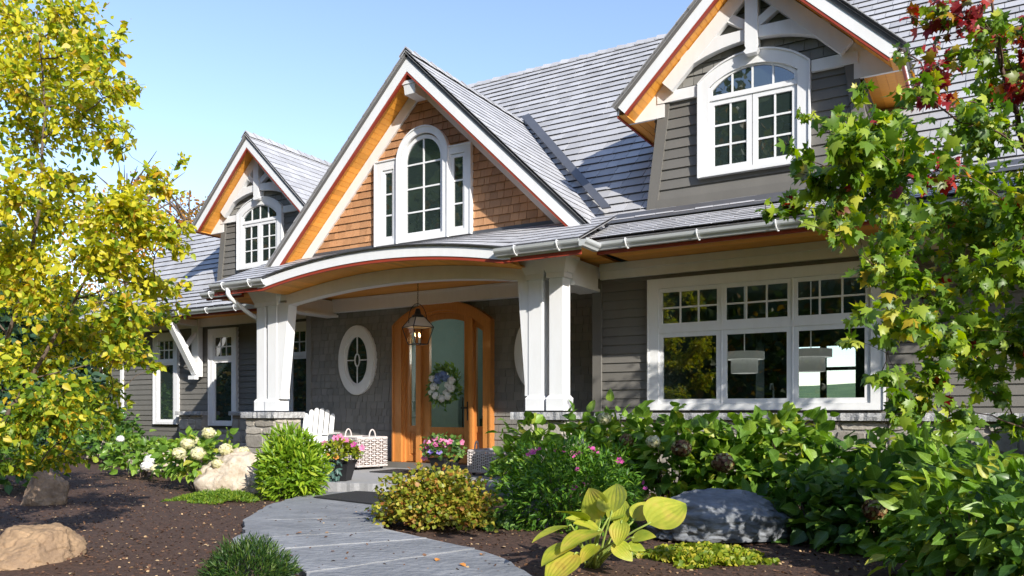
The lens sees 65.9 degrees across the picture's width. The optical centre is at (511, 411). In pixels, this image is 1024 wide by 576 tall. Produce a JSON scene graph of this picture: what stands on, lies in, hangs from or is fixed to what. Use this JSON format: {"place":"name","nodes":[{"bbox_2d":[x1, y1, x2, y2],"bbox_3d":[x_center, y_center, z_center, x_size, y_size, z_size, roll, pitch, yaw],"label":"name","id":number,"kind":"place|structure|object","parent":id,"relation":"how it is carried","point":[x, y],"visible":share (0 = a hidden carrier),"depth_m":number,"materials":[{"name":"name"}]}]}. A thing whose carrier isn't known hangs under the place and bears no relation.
{"place":"outdoors","nodes":[
{"label":"outdoors","id":0,"kind":"place"},
{"bbox_2d":[233,492,531,575],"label":"path","id":1,"kind":"structure","parent":0,"point":[303,510],"depth_m":5.85,"materials":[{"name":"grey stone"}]},
{"bbox_2d":[314,491,385,503],"bbox_3d":[-1.684,0.981,9.090,1.075,0.012,0.974,0,0,31],"label":"doormat","id":2,"kind":"object","parent":1,"relation":"on","point":[365,497],"visible":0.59,"depth_m":9.04,"materials":[{"name":"rubber"}]},
{"bbox_2d":[0,0,855,385],"label":"sky","id":3,"kind":"structure","parent":0,"point":[301,75],"materials":[{"name":"blue"}]},
{"bbox_2d":[102,383,855,404],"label":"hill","id":4,"kind":"structure","parent":0,"point":[848,390],"depth_m":98.66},
{"bbox_2d":[0,451,1023,575],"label":"mulch bed","id":5,"kind":"object","parent":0,"point":[828,566],"visible":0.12,"depth_m":6.53,"materials":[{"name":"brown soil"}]},
{"bbox_2d":[0,433,72,494],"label":"green shrub","id":6,"kind":"object","parent":5,"relation":"on","point":[6,483],"visible":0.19,"depth_m":10.07,"materials":[{"name":"green plant"}]},
{"bbox_2d":[0,522,87,570],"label":"boulder","id":7,"kind":"object","parent":5,"relation":"on","point":[27,546],"visible":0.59,"depth_m":5.41,"materials":[{"name":"beige stone"}]},
{"bbox_2d":[20,470,68,505],"bbox_3d":[-5.298,0.881,8.952,0.496,0.491,0.462,0,0,-38],"label":"boulder","id":8,"kind":"object","parent":5,"relation":"on","point":[45,488],"visible":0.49,"depth_m":8.84,"materials":[{"name":"grey stone"}]},
{"bbox_2d":[0,380,133,446],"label":"green shrub","id":9,"kind":"object","parent":5,"relation":"on","point":[39,436],"visible":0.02,"depth_m":17.67,"materials":[{"name":"green plant"}]},
{"bbox_2d":[84,440,109,461],"bbox_3d":[-8.121,0.812,15.623,0.594,0.495,0.797,0,0,6],"label":"boulder","id":10,"kind":"object","parent":5,"relation":"on","point":[90,459],"visible":0.11,"depth_m":15.30,"materials":[{"name":"grey stone"}]},
{"bbox_2d":[0,0,196,478],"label":"yellow leaved tree","id":11,"kind":"object","parent":5,"relation":"on","point":[26,261],"visible":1,"depth_m":5.83,"materials":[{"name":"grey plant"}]},
{"bbox_2d":[65,409,156,462],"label":"green shrub","id":12,"kind":"object","parent":5,"relation":"on","point":[94,441],"visible":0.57,"depth_m":14.94,"materials":[{"name":"green plant"}]},
{"bbox_2d":[92,431,170,477],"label":"hydrangea shrub","id":13,"kind":"object","parent":5,"relation":"on","point":[122,459],"visible":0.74,"depth_m":12.20,"materials":[{"name":"green plant"}]},
{"bbox_2d":[126,451,187,471],"bbox_3d":[-6.096,0.869,13.650,0.969,0.393,0.801,0,0,11],"label":"boulder","id":14,"kind":"object","parent":5,"relation":"on","point":[166,464],"visible":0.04,"depth_m":13.35,"materials":[{"name":"grey stone"}]},
{"bbox_2d":[149,426,249,489],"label":"hydrangea shrub","id":15,"kind":"object","parent":5,"relation":"on","point":[182,446],"visible":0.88,"depth_m":10.33,"materials":[{"name":"green plant"}]},
{"bbox_2d":[161,485,261,504],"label":"creeping groundcover","id":16,"kind":"object","parent":5,"relation":"on","point":[220,494],"visible":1,"depth_m":9.20,"materials":[{"name":"green plant"}]},
{"bbox_2d":[193,448,263,493],"bbox_3d":[-3.670,0.823,10.311,1.047,0.704,0.847,0,0,20],"label":"boulder","id":17,"kind":"object","parent":5,"relation":"on","point":[235,470],"visible":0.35,"depth_m":10.04,"materials":[{"name":"beige stone"}]},
{"bbox_2d":[195,530,303,575],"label":"dwarf conifer","id":18,"kind":"object","parent":5,"relation":"on","point":[247,549],"visible":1,"depth_m":4.77,"materials":[{"name":"green plant"}]},
{"bbox_2d":[251,419,334,501],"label":"lance leaved shrub","id":19,"kind":"object","parent":5,"relation":"on","point":[293,465],"visible":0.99,"depth_m":9.29,"materials":[{"name":"green plant"}]},
{"bbox_2d":[364,455,503,532],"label":"golden leaved shrub","id":20,"kind":"object","parent":5,"relation":"on","point":[419,500],"visible":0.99,"depth_m":6.93,"materials":[{"name":"yellow plant"}]},
{"bbox_2d":[475,512,526,531],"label":"creeping groundcover","id":21,"kind":"object","parent":5,"relation":"on","point":[507,523],"visible":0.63,"depth_m":7.04,"materials":[{"name":"green plant"}]},
{"bbox_2d":[481,411,567,496],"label":"hydrangea shrub","id":22,"kind":"object","parent":5,"relation":"on","point":[534,419],"visible":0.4,"depth_m":8.92,"materials":[{"name":"green plant"}]},
{"bbox_2d":[76,0,1023,493],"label":"house","id":23,"kind":"structure","parent":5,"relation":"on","point":[548,242],"depth_m":11.31,"materials":[{"name":"paint"}]},
{"bbox_2d":[153,332,179,423],"bbox_3d":[-7.810,-0.749,17.825,0.866,2.058,0.082,0,0,31],"label":"tall window","id":24,"kind":"structure","parent":23,"relation":"in","point":[166,385],"depth_m":17.83,"materials":[{"name":"white paint"}]},
{"bbox_2d":[208,327,238,425],"bbox_3d":[-6.160,-0.739,16.834,0.896,2.078,0.082,0,0,31],"label":"tall window","id":25,"kind":"structure","parent":23,"relation":"in","point":[223,389],"depth_m":16.86,"materials":[{"name":"white paint"}]},
{"bbox_2d":[236,196,283,270],"bbox_3d":[-5.191,-3.697,16.252,1.336,1.453,0.082,0,0,31],"label":"dormer window","id":26,"kind":"structure","parent":23,"relation":"in","point":[259,224],"depth_m":16.28,"materials":[{"name":"white paint"}]},
{"bbox_2d":[287,321,305,410],"bbox_3d":[-4.150,-0.829,15.626,0.906,1.898,0.082,0,0,31],"label":"tall window","id":27,"kind":"structure","parent":23,"relation":"in","point":[297,401],"depth_m":15.69,"materials":[{"name":"black glass"}]},
{"bbox_2d":[338,325,376,394],"bbox_3d":[-2.687,-0.895,13.702,0.850,1.210,0.073,0,0,31],"label":"oval window","id":28,"kind":"structure","parent":23,"relation":"in","point":[357,357],"depth_m":13.69,"materials":[{"name":"white paint"}]},
{"bbox_2d":[402,283,433,344],"bbox_3d":[-1.395,-1.484,11.687,0.355,0.982,0.355,0,0,-37],"label":"hanging lantern","id":29,"kind":"object","parent":23,"relation":"hanging from","point":[417,320],"visible":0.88,"depth_m":11.64,"materials":[{"name":"black metal"}]},
{"bbox_2d":[374,125,472,246],"bbox_3d":[-1.330,-3.346,11.591,1.776,1.683,0.096,0,0,31],"label":"gable window","id":30,"kind":"structure","parent":23,"relation":"in","point":[425,192],"depth_m":11.58,"materials":[{"name":"white paint"}]},
{"bbox_2d":[321,466,538,495],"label":"porch floor","id":31,"kind":"structure","parent":23,"relation":"attached to","point":[363,479],"depth_m":10.36,"materials":[{"name":"stone"}]},
{"bbox_2d":[302,408,339,459],"bbox_3d":[-3.373,0.430,13.436,0.750,0.994,0.941,0,0,3],"label":"adirondack chair","id":32,"kind":"object","parent":31,"relation":"on","point":[325,435],"visible":0.45,"depth_m":13.69,"materials":[{"name":"white paint"}]},
{"bbox_2d":[321,433,364,481],"bbox_3d":[-2.279,0.618,10.544,0.646,0.667,0.614,0,0,44],"label":"flower pot","id":33,"kind":"object","parent":31,"relation":"on","point":[342,470],"visible":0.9,"depth_m":10.41,"materials":[{"name":"black plastic"}]},
{"bbox_2d":[333,428,387,469],"bbox_3d":[-2.468,0.596,12.823,0.720,0.646,0.600,0,0,45],"label":"wicker basket","id":34,"kind":"object","parent":31,"relation":"on","point":[375,453],"visible":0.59,"depth_m":12.60,"materials":[{"name":"white wicker"}]},
{"bbox_2d":[369,469,430,474],"bbox_3d":[-1.549,0.911,11.984,1.040,0.015,0.650,0,0,31],"label":"doormat","id":35,"kind":"object","parent":31,"relation":"on","point":[403,471],"visible":0.43,"depth_m":11.94,"materials":[{"name":"rubber"}]},
{"bbox_2d":[419,431,466,472],"bbox_3d":[-0.962,0.598,11.139,0.675,0.644,0.703,0,0,5],"label":"flower pot","id":36,"kind":"object","parent":31,"relation":"on","point":[434,449],"visible":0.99,"depth_m":11.02,"materials":[{"name":"black plastic"}]},
{"bbox_2d":[467,440,511,475],"bbox_3d":[-0.250,0.671,11.525,0.640,0.496,0.560,0,0,25],"label":"wicker basket","id":37,"kind":"object","parent":31,"relation":"on","point":[478,459],"visible":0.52,"depth_m":11.34,"materials":[{"name":"white wicker"}]},
{"bbox_2d":[383,302,494,469],"bbox_3d":[-1.140,-0.432,12.713,2.150,2.713,0.380,0,0,31],"label":"front door","id":38,"kind":"structure","parent":23,"relation":"in","point":[407,438],"depth_m":12.88,"materials":[{"name":"brown wood"}]},
{"bbox_2d":[425,360,463,411],"bbox_3d":[-1.065,-0.412,12.599,0.755,0.826,0.276,0,0,31],"label":"wreath","id":39,"kind":"object","parent":38,"relation":"attached to","point":[437,379],"visible":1,"depth_m":12.54,"materials":[{"name":"multicoloured plant"}]},
{"bbox_2d":[514,326,524,384],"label":"oval window","id":40,"kind":"structure","parent":23,"relation":"in","point":[518,354],"depth_m":11.98,"materials":[{"name":"white paint"}]},
{"bbox_2d":[697,47,810,178],"bbox_3d":[2.899,-3.636,9.524,1.336,1.453,0.082,0,0,31],"label":"dormer window","id":41,"kind":"structure","parent":23,"relation":"in","point":[771,84],"depth_m":9.53,"materials":[{"name":"white paint"}]},
{"bbox_2d":[647,261,885,409],"bbox_3d":[2.968,-0.859,9.513,2.786,1.678,0.134,0,0,31],"label":"kitchen window","id":42,"kind":"structure","parent":23,"relation":"in","point":[875,359],"depth_m":9.49,"materials":[{"name":"white paint"}]},
{"bbox_2d":[482,431,651,535],"bbox_3d":[0.512,0.637,7.152,1.735,0.946,1.313,0,0,31],"label":"phlox shrub","id":43,"kind":"object","parent":5,"relation":"on","point":[565,467],"visible":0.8,"depth_m":6.95,"materials":[{"name":"green plant"}]},
{"bbox_2d":[542,388,670,502],"bbox_3d":[0.993,0.414,8.352,1.126,1.337,1.375,0,0,-41],"label":"hydrangea shrub","id":44,"kind":"object","parent":5,"relation":"on","point":[597,433],"visible":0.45,"depth_m":8.23,"materials":[{"name":"green plant"}]},
{"bbox_2d":[532,484,686,575],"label":"hosta plant","id":45,"kind":"object","parent":5,"relation":"on","point":[561,559],"visible":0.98,"depth_m":5.11,"materials":[{"name":"yellow plant"}]},
{"bbox_2d":[614,401,734,502],"bbox_3d":[1.680,0.491,8.001,1.434,1.186,1.165,0,0,31],"label":"hydrangea shrub","id":46,"kind":"object","parent":5,"relation":"on","point":[663,438],"visible":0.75,"depth_m":7.79,"materials":[{"name":"green plant"}]},
{"bbox_2d":[632,541,780,569],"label":"creeping groundcover","id":47,"kind":"object","parent":5,"relation":"on","point":[706,554],"visible":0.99,"depth_m":5.45,"materials":[{"name":"yellow plant"}]},
{"bbox_2d":[645,488,791,542],"bbox_3d":[1.707,0.823,6.460,1.236,0.396,0.716,0,0,-3],"label":"boulder","id":48,"kind":"object","parent":5,"relation":"on","point":[717,515],"visible":0.81,"depth_m":6.20,"materials":[{"name":"grey stone"}]},
{"bbox_2d":[662,410,789,496],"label":"hydrangea shrub","id":49,"kind":"object","parent":5,"relation":"on","point":[722,463],"visible":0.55,"depth_m":7.46,"materials":[{"name":"green plant"}]},
{"bbox_2d":[726,401,839,505],"bbox_3d":[2.562,0.491,7.535,1.180,1.184,1.193,0,0,31],"label":"hydrangea shrub","id":50,"kind":"object","parent":5,"relation":"on","point":[787,416],"visible":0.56,"depth_m":7.29,"materials":[{"name":"green plant"}]},
{"bbox_2d":[741,453,883,547],"bbox_3d":[2.545,0.761,6.494,1.153,0.850,1.101,0,0,-27],"label":"hydrangea shrub","id":51,"kind":"object","parent":5,"relation":"on","point":[780,497],"visible":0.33,"depth_m":6.37,"materials":[{"name":"green plant"}]},
{"bbox_2d":[786,431,899,531],"bbox_3d":[3.129,0.657,7.286,1.496,0.982,1.165,0,0,31],"label":"hydrangea shrub","id":52,"kind":"object","parent":5,"relation":"on","point":[847,442],"visible":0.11,"depth_m":7.14,"materials":[{"name":"green plant"}]},
{"bbox_2d":[790,449,959,559],"bbox_3d":[2.792,0.723,5.952,1.275,0.906,1.017,0,0,31],"label":"hydrangea shrub","id":53,"kind":"object","parent":5,"relation":"on","point":[847,539],"visible":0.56,"depth_m":5.88,"materials":[{"name":"green plant"}]},
{"bbox_2d":[754,0,1023,443],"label":"maple tree","id":54,"kind":"object","parent":5,"relation":"on","point":[881,154],"visible":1,"depth_m":4.39,"materials":[{"name":"green plant"}]},
{"bbox_2d":[831,415,978,511],"bbox_3d":[3.482,0.533,6.863,1.271,1.107,1.322,0,0,-16],"label":"hydrangea shrub","id":55,"kind":"object","parent":5,"relation":"on","point":[863,447],"visible":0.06,"depth_m":6.91,"materials":[{"name":"green plant"}]},
{"bbox_2d":[857,410,1023,575],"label":"dogwood shrub","id":56,"kind":"object","parent":5,"relation":"on","point":[927,557],"visible":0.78,"depth_m":4.69,"materials":[{"name":"green plant"}]},
{"bbox_2d":[860,417,1023,536],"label":"dogwood shrub","id":57,"kind":"object","parent":5,"relation":"on","point":[910,455],"visible":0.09,"depth_m":5.79,"materials":[{"name":"green plant"}]},
{"bbox_2d":[929,458,1023,575],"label":"dogwood shrub","id":58,"kind":"object","parent":5,"relation":"on","point":[1010,543],"visible":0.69,"depth_m":4.29,"materials":[{"name":"green plant"}]},
{"bbox_2d":[518,499,555,527],"bbox_3d":[0.212,0.917,7.248,0.370,0.273,0.438,0,0,10],"label":"boulder","id":59,"kind":"object","parent":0,"point":[537,510],"visible":0.2,"depth_m":7.09,"materials":[{"name":"grey stone"}]},
{"label":"ground","id":60,"kind":"structure","parent":0,"visible":0},
{"bbox_2d":[0,222,68,444],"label":"spruce tree","id":61,"kind":"object","parent":60,"relation":"on","point":[5,320],"visible":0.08,"depth_m":23.70,"materials":[{"name":"green plant"}]},
{"bbox_2d":[9,274,111,444],"bbox_3d":[-15.478,-1.764,26.949,4.418,6.014,4.769,0,0,31],"label":"spruce tree","id":62,"kind":"object","parent":60,"relation":"on","point":[95,376],"visible":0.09,"depth_m":26.82,"materials":[{"name":"green plant"}]},
{"bbox_2d":[69,275,130,403],"bbox_3d":[-15.677,-2.211,30.355,6.306,6.908,6.069,0,0,2],"label":"green tree","id":63,"kind":"object","parent":60,"relation":"on","point":[100,370],"visible":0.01,"depth_m":29.74,"materials":[{"name":"green plant"}]},
{"bbox_2d":[49,151,185,302],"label":"autumn tree","id":64,"kind":"object","parent":60,"relation":"on","point":[130,252],"visible":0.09,"depth_m":45.18,"materials":[{"name":"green plant"}]},
{"bbox_2d":[87,185,207,280],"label":"autumn tree","id":65,"kind":"object","parent":60,"relation":"on","point":[181,212],"visible":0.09,"depth_m":40.01,"materials":[{"name":"brown plant"}]}
]}

